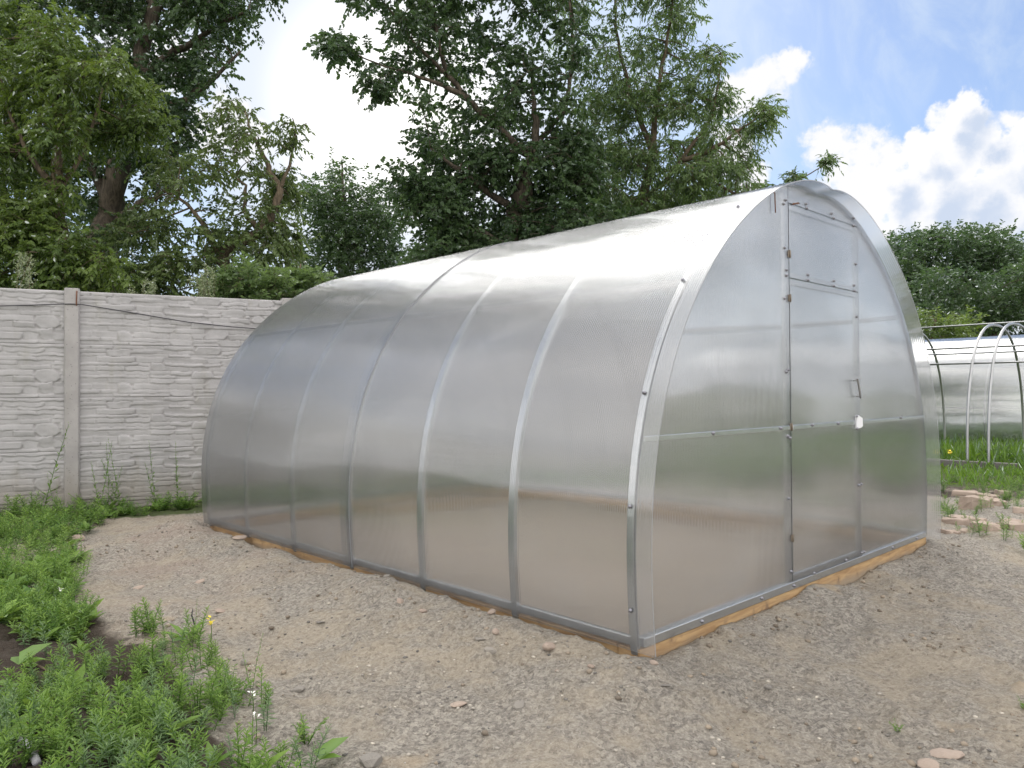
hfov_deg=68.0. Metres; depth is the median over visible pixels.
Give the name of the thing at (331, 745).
dock plant
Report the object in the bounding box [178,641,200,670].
toadflax plant
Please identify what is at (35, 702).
toadflax plant
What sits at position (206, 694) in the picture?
broad weed
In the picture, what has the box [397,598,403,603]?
stone
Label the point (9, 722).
feathery weed
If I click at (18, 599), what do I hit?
toadflax plant
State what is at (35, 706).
toadflax plant
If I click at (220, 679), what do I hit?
toadflax plant
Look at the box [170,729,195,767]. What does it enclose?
toadflax plant
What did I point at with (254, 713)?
white flower
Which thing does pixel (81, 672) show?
broad weed
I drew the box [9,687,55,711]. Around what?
broad weed
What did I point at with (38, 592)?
toadflax plant
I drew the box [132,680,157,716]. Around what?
toadflax plant
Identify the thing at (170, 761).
toadflax plant
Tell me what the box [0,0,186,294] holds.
yellow green maple
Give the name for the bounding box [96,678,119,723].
toadflax plant
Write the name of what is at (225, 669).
toadflax plant
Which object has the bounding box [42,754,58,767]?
toadflax plant
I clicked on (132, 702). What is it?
toadflax plant
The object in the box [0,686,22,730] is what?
toadflax plant
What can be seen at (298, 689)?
stone
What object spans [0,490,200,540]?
weedy ground cover
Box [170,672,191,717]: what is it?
toadflax plant
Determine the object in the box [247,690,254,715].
white flower
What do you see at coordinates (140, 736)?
toadflax plant
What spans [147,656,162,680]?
toadflax plant
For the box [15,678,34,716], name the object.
toadflax plant
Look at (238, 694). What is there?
toadflax plant
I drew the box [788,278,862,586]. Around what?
door
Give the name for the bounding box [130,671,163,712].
toadflax plant
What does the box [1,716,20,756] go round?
toadflax plant
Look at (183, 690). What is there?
toadflax plant
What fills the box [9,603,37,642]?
toadflax plant
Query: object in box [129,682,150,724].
toadflax plant
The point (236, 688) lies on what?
toadflax plant
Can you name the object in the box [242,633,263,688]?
tall weed
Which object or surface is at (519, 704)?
stone
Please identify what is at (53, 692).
toadflax plant
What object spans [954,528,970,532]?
flat stone
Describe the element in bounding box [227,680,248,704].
feathery weed
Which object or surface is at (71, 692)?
toadflax plant
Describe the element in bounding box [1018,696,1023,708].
feathery weed
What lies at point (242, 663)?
stone
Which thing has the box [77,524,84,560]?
tall weed
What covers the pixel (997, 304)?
hedge tree
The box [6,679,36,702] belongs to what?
toadflax plant
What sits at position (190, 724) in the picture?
toadflax plant
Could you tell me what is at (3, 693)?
toadflax plant
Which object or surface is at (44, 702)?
toadflax plant
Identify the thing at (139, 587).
stone
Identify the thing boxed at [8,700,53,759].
toadflax plant
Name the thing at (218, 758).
broad weed
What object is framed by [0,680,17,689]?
dock plant
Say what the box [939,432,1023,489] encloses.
meadow grass
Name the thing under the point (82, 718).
toadflax plant
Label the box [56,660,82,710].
toadflax plant
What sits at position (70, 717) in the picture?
toadflax plant
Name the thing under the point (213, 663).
toadflax plant
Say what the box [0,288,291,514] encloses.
concrete fence
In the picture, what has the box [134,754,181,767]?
toadflax plant
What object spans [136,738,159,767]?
toadflax plant
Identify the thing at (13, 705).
toadflax plant
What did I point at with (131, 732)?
toadflax plant
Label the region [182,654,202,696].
toadflax plant
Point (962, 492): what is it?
flat stone
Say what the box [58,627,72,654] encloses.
toadflax plant
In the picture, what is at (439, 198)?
broad leaved tree
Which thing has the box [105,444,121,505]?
tall weed
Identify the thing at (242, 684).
toadflax plant
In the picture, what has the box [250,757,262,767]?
toadflax plant
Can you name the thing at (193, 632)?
toadflax plant
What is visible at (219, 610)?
stone
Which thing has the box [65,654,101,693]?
toadflax plant
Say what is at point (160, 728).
toadflax plant
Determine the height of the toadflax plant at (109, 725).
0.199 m
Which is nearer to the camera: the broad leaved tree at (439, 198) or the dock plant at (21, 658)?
the dock plant at (21, 658)
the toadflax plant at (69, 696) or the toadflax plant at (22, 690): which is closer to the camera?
the toadflax plant at (69, 696)
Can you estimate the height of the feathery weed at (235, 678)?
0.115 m
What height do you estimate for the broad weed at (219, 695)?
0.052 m
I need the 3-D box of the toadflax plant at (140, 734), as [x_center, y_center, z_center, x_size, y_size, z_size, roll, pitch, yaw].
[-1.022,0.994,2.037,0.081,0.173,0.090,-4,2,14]
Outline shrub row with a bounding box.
[915,305,991,338]
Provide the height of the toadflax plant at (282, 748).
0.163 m
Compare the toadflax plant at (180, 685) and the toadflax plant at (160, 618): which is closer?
the toadflax plant at (180, 685)
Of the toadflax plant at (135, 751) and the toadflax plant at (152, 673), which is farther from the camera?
the toadflax plant at (152, 673)
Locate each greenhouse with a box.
[201,180,940,657]
[924,334,1023,445]
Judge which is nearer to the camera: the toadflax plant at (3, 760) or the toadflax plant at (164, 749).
the toadflax plant at (3, 760)
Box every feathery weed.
[0,713,20,733]
[0,725,42,767]
[30,718,59,757]
[62,707,108,748]
[82,696,120,724]
[105,678,146,699]
[127,644,149,672]
[151,636,168,648]
[219,664,247,689]
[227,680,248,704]
[292,713,328,744]
[889,718,904,731]
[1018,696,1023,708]
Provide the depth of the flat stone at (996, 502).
6.89 m
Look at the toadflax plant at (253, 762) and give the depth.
2.01 m
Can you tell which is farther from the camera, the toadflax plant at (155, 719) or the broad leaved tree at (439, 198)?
the broad leaved tree at (439, 198)
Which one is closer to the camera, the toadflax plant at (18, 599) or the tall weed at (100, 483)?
the toadflax plant at (18, 599)
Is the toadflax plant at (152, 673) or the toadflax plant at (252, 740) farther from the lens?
the toadflax plant at (152, 673)
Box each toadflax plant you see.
[0,659,19,691]
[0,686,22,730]
[0,688,18,715]
[0,725,14,762]
[0,728,22,765]
[0,735,10,759]
[0,743,13,765]
[0,747,12,767]
[1,677,10,707]
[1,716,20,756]
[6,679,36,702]
[6,689,20,723]
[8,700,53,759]
[9,590,31,613]
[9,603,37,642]
[12,669,45,714]
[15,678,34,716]
[18,623,36,647]
[19,651,42,679]
[20,661,35,693]
[21,683,44,730]
[25,691,41,720]
[29,651,58,687]
[33,583,43,607]
[35,693,57,728]
[37,621,53,656]
[39,669,71,723]
[39,670,67,697]
[39,749,64,767]
[40,691,71,756]
[41,661,65,686]
[42,715,68,762]
[42,718,86,767]
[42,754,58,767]
[43,635,70,682]
[46,682,68,707]
[46,723,69,755]
[49,646,71,684]
[51,667,85,714]
[54,641,83,660]
[54,745,106,767]
[55,685,73,731]
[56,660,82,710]
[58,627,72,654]
[59,658,74,676]
[60,675,83,709]
[64,710,79,731]
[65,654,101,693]
[65,713,78,737]
[67,602,76,615]
[70,685,84,711]
[72,654,104,711]
[72,706,91,730]
[72,731,117,767]
[77,643,111,681]
[79,645,113,667]
[82,633,97,649]
[82,681,108,726]
[83,650,90,671]
[84,646,99,674]
[87,706,129,765]
[88,712,142,767]
[89,685,114,740]
[96,636,112,673]
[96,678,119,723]
[96,704,133,750]
[96,705,125,764]
[98,643,114,667]
[109,737,146,767]
[111,674,131,725]
[111,738,128,767]
[112,639,135,676]
[112,717,148,767]
[116,684,148,728]
[118,750,141,767]
[119,670,142,698]
[120,739,140,766]
[121,666,145,695]
[121,677,149,705]
[121,725,144,746]
[126,723,151,751]
[127,605,141,637]
[127,690,144,726]
[129,664,148,690]
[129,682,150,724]
[130,639,147,664]
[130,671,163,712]
[132,639,156,682]
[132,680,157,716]
[133,597,153,631]
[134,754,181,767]
[135,599,163,634]
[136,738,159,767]
[138,690,165,727]
[138,704,164,743]
[141,720,160,767]
[142,632,162,671]
[142,638,168,674]
[143,613,159,636]
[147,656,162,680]
[147,665,173,715]
[149,663,161,687]
[150,654,175,695]
[151,702,178,745]
[153,641,163,668]
[153,699,172,743]
[153,733,189,764]
[155,681,177,723]
[156,608,167,629]
[157,744,175,767]
[159,630,169,649]
[160,744,196,767]
[162,711,208,765]
[163,645,190,685]
[164,677,187,719]
[167,616,190,653]
[169,636,189,664]
[169,745,208,766]
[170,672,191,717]
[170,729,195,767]
[170,743,220,767]
[173,671,195,710]
[173,705,211,738]
[176,737,196,767]
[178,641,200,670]
[181,606,208,650]
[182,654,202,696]
[182,676,191,696]
[184,658,226,717]
[184,699,215,726]
[192,625,218,669]
[192,702,231,734]
[199,645,225,684]
[202,680,231,720]
[205,634,220,665]
[205,658,231,707]
[209,688,220,714]
[209,742,225,767]
[210,666,227,695]
[218,656,232,682]
[222,732,237,767]
[224,679,241,716]
[225,675,253,694]
[226,674,242,698]
[230,718,270,767]
[230,720,262,766]
[232,691,257,706]
[242,750,265,767]
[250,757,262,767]
[253,690,276,730]
[255,665,273,707]
[259,735,277,764]
[262,758,272,767]
[272,721,306,767]
[278,753,313,767]
[290,724,332,767]
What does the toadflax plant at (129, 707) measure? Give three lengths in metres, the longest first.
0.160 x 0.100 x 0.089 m
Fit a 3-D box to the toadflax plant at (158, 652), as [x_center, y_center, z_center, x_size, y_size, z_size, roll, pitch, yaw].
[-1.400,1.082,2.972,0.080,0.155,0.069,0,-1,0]
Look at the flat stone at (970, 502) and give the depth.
6.69 m
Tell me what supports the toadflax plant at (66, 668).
on the ground at (856, 653)
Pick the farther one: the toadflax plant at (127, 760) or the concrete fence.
the concrete fence
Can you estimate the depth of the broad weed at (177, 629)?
3.33 m
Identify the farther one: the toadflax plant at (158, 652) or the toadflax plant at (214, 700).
the toadflax plant at (158, 652)
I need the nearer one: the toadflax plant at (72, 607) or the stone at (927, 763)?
the stone at (927, 763)
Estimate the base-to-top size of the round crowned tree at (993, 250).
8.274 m
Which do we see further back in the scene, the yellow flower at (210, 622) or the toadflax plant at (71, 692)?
the yellow flower at (210, 622)
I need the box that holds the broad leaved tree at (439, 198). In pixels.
[302,0,645,263]
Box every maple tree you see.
[0,0,287,292]
[89,95,325,296]
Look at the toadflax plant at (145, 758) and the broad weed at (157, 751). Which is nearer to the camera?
the toadflax plant at (145, 758)
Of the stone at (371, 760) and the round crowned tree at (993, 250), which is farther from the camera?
the round crowned tree at (993, 250)
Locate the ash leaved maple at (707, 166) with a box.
[540,0,847,218]
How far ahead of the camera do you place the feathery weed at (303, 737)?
2.35 m
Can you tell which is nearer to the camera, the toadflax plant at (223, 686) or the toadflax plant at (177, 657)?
the toadflax plant at (223, 686)
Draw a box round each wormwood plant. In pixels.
[13,252,36,288]
[124,284,137,293]
[140,277,157,294]
[184,263,215,297]
[192,271,217,296]
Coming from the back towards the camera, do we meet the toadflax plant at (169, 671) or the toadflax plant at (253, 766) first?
the toadflax plant at (169, 671)
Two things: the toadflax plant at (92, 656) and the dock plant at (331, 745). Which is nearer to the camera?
the dock plant at (331, 745)
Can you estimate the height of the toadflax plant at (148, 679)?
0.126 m
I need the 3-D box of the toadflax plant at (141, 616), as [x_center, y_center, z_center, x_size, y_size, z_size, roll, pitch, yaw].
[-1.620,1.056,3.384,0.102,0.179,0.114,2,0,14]
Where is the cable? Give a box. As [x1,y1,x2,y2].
[0,303,255,328]
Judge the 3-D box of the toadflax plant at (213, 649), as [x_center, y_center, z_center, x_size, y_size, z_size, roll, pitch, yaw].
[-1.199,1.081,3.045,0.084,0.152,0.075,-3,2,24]
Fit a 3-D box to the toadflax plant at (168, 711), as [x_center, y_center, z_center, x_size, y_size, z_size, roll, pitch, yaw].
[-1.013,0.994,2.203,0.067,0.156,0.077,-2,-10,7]
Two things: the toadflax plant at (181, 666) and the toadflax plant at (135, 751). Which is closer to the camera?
the toadflax plant at (135, 751)
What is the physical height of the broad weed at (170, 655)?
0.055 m
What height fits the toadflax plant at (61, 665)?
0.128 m
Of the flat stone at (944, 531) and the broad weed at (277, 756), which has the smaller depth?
the broad weed at (277, 756)
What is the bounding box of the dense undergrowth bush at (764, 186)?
[396,179,779,264]
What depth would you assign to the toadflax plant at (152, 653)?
2.94 m
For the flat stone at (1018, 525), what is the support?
on the ground at (856, 653)
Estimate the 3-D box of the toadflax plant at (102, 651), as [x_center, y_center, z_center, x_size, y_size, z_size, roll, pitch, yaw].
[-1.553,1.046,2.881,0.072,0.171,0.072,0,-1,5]
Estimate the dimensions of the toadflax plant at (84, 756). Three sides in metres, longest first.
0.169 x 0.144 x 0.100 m
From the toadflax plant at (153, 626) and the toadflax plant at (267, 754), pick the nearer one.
the toadflax plant at (267, 754)
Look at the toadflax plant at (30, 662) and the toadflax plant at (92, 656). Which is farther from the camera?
the toadflax plant at (92, 656)
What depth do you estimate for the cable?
7.26 m
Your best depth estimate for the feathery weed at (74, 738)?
2.13 m
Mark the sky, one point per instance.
(922, 101)
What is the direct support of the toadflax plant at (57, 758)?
on the ground at (856, 653)
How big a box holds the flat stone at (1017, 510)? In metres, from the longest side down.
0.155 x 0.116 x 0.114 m
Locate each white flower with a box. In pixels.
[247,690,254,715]
[252,711,259,743]
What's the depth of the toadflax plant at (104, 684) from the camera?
2.27 m
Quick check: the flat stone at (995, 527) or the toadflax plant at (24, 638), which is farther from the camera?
the flat stone at (995, 527)
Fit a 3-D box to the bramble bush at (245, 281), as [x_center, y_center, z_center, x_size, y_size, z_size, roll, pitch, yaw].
[-2.674,-0.152,8.915,1.984,2.690,1.614,0,-1,-44]
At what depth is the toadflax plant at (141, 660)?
2.83 m
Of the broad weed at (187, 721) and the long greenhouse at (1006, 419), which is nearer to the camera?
the broad weed at (187, 721)
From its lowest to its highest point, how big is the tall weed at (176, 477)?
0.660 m
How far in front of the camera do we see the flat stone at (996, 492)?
7.70 m
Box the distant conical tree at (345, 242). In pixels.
[291,146,410,278]
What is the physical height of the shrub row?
3.379 m
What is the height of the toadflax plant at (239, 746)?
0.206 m
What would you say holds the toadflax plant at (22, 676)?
on the ground at (856, 653)
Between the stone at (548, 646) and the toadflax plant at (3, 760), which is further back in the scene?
the stone at (548, 646)
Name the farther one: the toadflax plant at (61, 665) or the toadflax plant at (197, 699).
the toadflax plant at (61, 665)
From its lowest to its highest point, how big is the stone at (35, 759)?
0.041 m
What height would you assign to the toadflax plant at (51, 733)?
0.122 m
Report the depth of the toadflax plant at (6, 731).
2.00 m
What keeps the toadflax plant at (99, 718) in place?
on the ground at (856, 653)
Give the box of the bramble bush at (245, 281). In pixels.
[191,251,337,299]
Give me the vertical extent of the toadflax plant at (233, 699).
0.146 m
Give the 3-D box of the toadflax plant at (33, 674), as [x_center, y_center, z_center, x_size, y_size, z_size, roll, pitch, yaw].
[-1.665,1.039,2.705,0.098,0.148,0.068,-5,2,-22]
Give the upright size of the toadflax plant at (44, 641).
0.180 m
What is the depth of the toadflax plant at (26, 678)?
2.58 m
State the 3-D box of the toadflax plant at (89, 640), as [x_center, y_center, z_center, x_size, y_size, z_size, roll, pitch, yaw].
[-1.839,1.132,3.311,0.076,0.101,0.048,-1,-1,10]
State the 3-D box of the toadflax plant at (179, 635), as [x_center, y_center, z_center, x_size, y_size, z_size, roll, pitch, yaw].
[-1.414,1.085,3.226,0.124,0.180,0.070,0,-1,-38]
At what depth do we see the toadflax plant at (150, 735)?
2.08 m
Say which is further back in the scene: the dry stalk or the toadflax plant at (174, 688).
the dry stalk
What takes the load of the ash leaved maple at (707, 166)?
on the ground at (856, 653)
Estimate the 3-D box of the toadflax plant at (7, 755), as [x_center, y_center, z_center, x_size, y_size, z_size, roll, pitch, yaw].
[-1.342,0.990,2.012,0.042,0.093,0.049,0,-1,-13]
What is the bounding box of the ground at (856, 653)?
[0,453,1023,767]
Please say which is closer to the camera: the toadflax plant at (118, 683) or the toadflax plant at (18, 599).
the toadflax plant at (118, 683)
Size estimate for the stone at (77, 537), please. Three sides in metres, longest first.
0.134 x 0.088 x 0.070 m
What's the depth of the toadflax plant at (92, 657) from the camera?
2.88 m
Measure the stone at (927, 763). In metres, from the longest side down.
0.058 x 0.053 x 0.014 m
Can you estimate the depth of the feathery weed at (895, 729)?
2.40 m
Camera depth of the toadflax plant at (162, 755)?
1.98 m
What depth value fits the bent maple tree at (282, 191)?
10.12 m
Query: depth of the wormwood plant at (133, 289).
7.83 m
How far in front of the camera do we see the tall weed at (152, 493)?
7.24 m
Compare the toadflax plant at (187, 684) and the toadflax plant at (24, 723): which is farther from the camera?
the toadflax plant at (187, 684)
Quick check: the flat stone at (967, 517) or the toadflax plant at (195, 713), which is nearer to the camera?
the toadflax plant at (195, 713)
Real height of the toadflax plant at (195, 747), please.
0.191 m
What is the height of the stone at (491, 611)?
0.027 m
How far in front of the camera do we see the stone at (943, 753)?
2.22 m
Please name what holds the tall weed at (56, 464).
on the ground at (856, 653)
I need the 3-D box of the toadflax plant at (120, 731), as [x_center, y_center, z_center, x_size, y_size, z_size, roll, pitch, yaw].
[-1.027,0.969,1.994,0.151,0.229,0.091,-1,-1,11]
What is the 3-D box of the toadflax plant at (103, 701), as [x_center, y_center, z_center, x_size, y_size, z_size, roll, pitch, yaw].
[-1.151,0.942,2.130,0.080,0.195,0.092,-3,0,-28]
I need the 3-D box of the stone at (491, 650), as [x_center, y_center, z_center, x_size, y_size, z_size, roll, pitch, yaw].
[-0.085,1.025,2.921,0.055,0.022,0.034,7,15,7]
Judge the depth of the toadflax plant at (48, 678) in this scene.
2.53 m
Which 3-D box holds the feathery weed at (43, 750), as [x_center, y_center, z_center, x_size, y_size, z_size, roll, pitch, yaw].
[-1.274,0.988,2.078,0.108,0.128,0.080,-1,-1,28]
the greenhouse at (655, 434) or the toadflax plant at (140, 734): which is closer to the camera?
the toadflax plant at (140, 734)
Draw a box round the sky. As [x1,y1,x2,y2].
[1,0,1023,334]
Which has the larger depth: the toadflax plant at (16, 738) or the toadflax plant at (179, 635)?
the toadflax plant at (179, 635)
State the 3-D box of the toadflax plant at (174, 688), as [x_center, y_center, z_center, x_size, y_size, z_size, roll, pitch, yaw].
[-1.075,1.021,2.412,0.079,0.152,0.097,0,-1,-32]
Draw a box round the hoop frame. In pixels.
[921,321,1023,470]
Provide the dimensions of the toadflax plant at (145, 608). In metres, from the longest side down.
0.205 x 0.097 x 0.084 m
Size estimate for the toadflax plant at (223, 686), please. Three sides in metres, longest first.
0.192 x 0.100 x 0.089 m
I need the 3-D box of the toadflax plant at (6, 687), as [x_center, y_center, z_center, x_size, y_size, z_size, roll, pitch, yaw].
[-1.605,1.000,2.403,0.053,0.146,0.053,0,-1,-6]
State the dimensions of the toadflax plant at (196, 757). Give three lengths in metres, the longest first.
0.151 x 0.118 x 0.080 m
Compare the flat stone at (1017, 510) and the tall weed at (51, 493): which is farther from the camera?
the tall weed at (51, 493)
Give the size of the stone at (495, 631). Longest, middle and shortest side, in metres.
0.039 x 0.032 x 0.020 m
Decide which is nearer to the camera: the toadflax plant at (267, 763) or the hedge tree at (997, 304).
the toadflax plant at (267, 763)
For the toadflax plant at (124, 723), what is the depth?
2.11 m
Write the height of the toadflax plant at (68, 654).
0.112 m
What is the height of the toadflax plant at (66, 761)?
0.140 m
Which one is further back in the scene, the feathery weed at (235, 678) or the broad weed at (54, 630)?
the broad weed at (54, 630)
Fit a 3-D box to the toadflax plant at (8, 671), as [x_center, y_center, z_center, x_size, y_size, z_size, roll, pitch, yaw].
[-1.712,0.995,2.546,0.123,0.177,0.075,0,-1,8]
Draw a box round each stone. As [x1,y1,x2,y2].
[14,732,41,765]
[69,535,84,540]
[133,585,144,588]
[215,608,224,612]
[232,535,247,539]
[240,659,248,665]
[292,686,304,692]
[359,752,382,767]
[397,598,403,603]
[418,609,426,612]
[450,701,466,707]
[483,647,496,653]
[487,609,495,614]
[492,628,498,634]
[514,700,524,708]
[542,642,554,650]
[650,660,657,664]
[917,758,938,767]
[930,748,964,759]
[940,528,960,533]
[941,517,968,526]
[947,514,986,521]
[951,490,977,495]
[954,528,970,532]
[958,495,994,509]
[969,521,1000,531]
[975,493,998,497]
[993,498,1006,505]
[994,489,1012,495]
[1000,520,1023,531]
[1012,507,1023,513]
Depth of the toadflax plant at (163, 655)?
2.95 m
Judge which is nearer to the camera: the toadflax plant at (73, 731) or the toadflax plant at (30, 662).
the toadflax plant at (73, 731)
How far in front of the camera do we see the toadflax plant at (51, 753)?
2.02 m
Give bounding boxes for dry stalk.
[32,662,52,673]
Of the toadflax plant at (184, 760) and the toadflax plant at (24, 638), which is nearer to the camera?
the toadflax plant at (184, 760)
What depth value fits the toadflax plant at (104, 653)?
2.99 m
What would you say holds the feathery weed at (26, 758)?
on the ground at (856, 653)
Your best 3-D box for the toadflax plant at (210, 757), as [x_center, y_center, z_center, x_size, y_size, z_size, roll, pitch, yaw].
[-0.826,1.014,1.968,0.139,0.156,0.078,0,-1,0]
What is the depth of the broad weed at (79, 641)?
3.28 m
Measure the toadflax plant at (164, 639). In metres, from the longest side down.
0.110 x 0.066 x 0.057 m
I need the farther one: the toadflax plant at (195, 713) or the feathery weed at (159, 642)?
the feathery weed at (159, 642)
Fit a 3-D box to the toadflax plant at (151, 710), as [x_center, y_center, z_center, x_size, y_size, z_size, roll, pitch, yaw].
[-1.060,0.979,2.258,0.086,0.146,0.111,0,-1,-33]
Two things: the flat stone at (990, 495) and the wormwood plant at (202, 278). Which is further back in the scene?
the wormwood plant at (202, 278)
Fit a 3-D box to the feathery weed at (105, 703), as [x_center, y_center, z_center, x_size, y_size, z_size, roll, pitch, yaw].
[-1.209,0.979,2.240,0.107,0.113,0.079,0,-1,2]
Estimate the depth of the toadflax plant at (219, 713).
2.39 m
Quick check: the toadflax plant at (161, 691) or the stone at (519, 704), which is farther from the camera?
the stone at (519, 704)
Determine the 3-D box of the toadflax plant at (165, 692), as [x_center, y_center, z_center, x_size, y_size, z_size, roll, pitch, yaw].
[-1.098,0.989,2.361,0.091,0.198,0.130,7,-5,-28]
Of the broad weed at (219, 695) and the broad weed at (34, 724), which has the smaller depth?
the broad weed at (34, 724)
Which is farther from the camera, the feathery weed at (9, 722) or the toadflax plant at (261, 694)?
the toadflax plant at (261, 694)
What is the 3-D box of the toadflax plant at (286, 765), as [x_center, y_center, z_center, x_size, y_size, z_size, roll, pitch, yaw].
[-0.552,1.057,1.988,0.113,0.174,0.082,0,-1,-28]
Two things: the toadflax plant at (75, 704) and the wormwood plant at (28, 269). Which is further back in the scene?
the wormwood plant at (28, 269)
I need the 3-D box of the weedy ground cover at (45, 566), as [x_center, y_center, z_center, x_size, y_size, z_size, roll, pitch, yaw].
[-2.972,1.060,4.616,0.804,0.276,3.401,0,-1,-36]
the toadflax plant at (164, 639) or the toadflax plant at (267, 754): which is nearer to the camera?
the toadflax plant at (267, 754)
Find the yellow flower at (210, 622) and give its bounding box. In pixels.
[206,615,214,640]
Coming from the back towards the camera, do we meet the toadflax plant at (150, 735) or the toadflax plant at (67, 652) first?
the toadflax plant at (67, 652)
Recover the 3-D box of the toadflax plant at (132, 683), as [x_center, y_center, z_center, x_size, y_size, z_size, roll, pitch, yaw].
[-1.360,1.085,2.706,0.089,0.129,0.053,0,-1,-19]
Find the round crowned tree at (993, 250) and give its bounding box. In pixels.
[882,218,1023,334]
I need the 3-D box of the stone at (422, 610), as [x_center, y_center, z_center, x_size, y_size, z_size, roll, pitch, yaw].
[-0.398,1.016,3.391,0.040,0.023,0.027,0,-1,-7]
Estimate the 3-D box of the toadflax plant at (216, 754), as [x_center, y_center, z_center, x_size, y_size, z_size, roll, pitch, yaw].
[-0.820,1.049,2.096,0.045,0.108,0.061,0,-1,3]
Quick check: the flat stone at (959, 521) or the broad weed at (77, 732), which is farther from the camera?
the flat stone at (959, 521)
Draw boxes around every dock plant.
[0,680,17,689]
[10,643,51,664]
[314,737,347,759]
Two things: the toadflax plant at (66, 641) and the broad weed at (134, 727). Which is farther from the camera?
the toadflax plant at (66, 641)
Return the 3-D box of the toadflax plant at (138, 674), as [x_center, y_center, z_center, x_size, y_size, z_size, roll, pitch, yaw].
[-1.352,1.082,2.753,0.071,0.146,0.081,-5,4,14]
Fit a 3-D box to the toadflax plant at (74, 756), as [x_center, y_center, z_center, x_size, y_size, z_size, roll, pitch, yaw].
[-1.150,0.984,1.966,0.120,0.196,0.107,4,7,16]
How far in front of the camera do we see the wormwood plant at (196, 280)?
8.12 m
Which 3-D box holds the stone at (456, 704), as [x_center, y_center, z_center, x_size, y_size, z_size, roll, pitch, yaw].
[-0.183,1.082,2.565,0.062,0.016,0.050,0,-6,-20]
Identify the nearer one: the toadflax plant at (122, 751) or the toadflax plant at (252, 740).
the toadflax plant at (122, 751)
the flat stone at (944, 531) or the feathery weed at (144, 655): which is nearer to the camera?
the feathery weed at (144, 655)
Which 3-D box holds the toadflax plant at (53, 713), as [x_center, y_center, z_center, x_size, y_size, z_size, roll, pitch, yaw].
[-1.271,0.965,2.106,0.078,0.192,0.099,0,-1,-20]
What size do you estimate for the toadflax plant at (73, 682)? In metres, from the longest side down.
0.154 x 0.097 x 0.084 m
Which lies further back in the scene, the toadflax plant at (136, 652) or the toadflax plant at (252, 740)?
the toadflax plant at (136, 652)
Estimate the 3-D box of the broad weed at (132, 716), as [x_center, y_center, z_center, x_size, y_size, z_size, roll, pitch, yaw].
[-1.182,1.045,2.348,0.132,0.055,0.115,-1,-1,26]
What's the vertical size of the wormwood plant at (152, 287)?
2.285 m
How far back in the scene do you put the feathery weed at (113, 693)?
2.69 m
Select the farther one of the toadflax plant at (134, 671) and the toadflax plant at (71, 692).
the toadflax plant at (134, 671)
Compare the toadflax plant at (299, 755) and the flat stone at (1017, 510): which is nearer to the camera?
the toadflax plant at (299, 755)
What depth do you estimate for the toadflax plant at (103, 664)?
2.81 m
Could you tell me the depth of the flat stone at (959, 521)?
5.91 m
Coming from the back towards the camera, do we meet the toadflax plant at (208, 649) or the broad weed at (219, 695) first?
the toadflax plant at (208, 649)
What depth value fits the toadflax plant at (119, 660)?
2.86 m
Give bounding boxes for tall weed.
[37,421,69,508]
[47,473,57,507]
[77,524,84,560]
[91,443,111,505]
[101,439,123,505]
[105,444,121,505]
[145,445,159,502]
[173,442,183,499]
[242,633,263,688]
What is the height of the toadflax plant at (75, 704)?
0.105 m
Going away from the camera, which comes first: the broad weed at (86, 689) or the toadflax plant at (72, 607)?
the broad weed at (86, 689)
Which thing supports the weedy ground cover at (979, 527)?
on the ground at (856, 653)
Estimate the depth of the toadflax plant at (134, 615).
3.36 m
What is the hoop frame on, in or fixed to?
on the ground at (856, 653)
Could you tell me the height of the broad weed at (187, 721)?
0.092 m
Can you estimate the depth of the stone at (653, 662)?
2.77 m
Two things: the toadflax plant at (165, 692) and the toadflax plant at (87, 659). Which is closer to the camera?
the toadflax plant at (165, 692)
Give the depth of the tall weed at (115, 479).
7.13 m
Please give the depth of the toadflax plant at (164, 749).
2.08 m
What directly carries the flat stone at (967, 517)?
on the ground at (856, 653)
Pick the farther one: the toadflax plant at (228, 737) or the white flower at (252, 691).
the white flower at (252, 691)
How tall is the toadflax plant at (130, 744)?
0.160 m
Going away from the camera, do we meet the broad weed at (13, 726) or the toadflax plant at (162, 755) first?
the toadflax plant at (162, 755)
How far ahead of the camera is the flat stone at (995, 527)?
5.67 m
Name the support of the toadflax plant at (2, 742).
on the ground at (856, 653)
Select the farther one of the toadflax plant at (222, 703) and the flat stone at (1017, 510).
the flat stone at (1017, 510)
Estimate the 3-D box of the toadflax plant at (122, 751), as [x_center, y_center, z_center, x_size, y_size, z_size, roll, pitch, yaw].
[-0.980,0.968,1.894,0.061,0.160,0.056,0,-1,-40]
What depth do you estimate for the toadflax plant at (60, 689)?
2.26 m
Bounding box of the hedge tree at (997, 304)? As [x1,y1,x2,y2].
[905,253,1023,338]
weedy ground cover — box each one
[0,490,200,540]
[0,518,105,642]
[941,469,1023,550]
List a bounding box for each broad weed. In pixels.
[0,717,26,739]
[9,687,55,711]
[19,711,50,733]
[29,623,61,640]
[50,663,91,697]
[64,723,95,744]
[71,638,97,653]
[83,681,102,695]
[87,722,142,746]
[114,710,152,727]
[129,748,160,767]
[131,654,171,666]
[140,700,202,739]
[162,620,205,642]
[181,742,237,767]
[189,687,226,697]
[199,684,230,699]
[231,748,290,767]
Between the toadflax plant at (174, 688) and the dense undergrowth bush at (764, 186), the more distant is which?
the dense undergrowth bush at (764, 186)

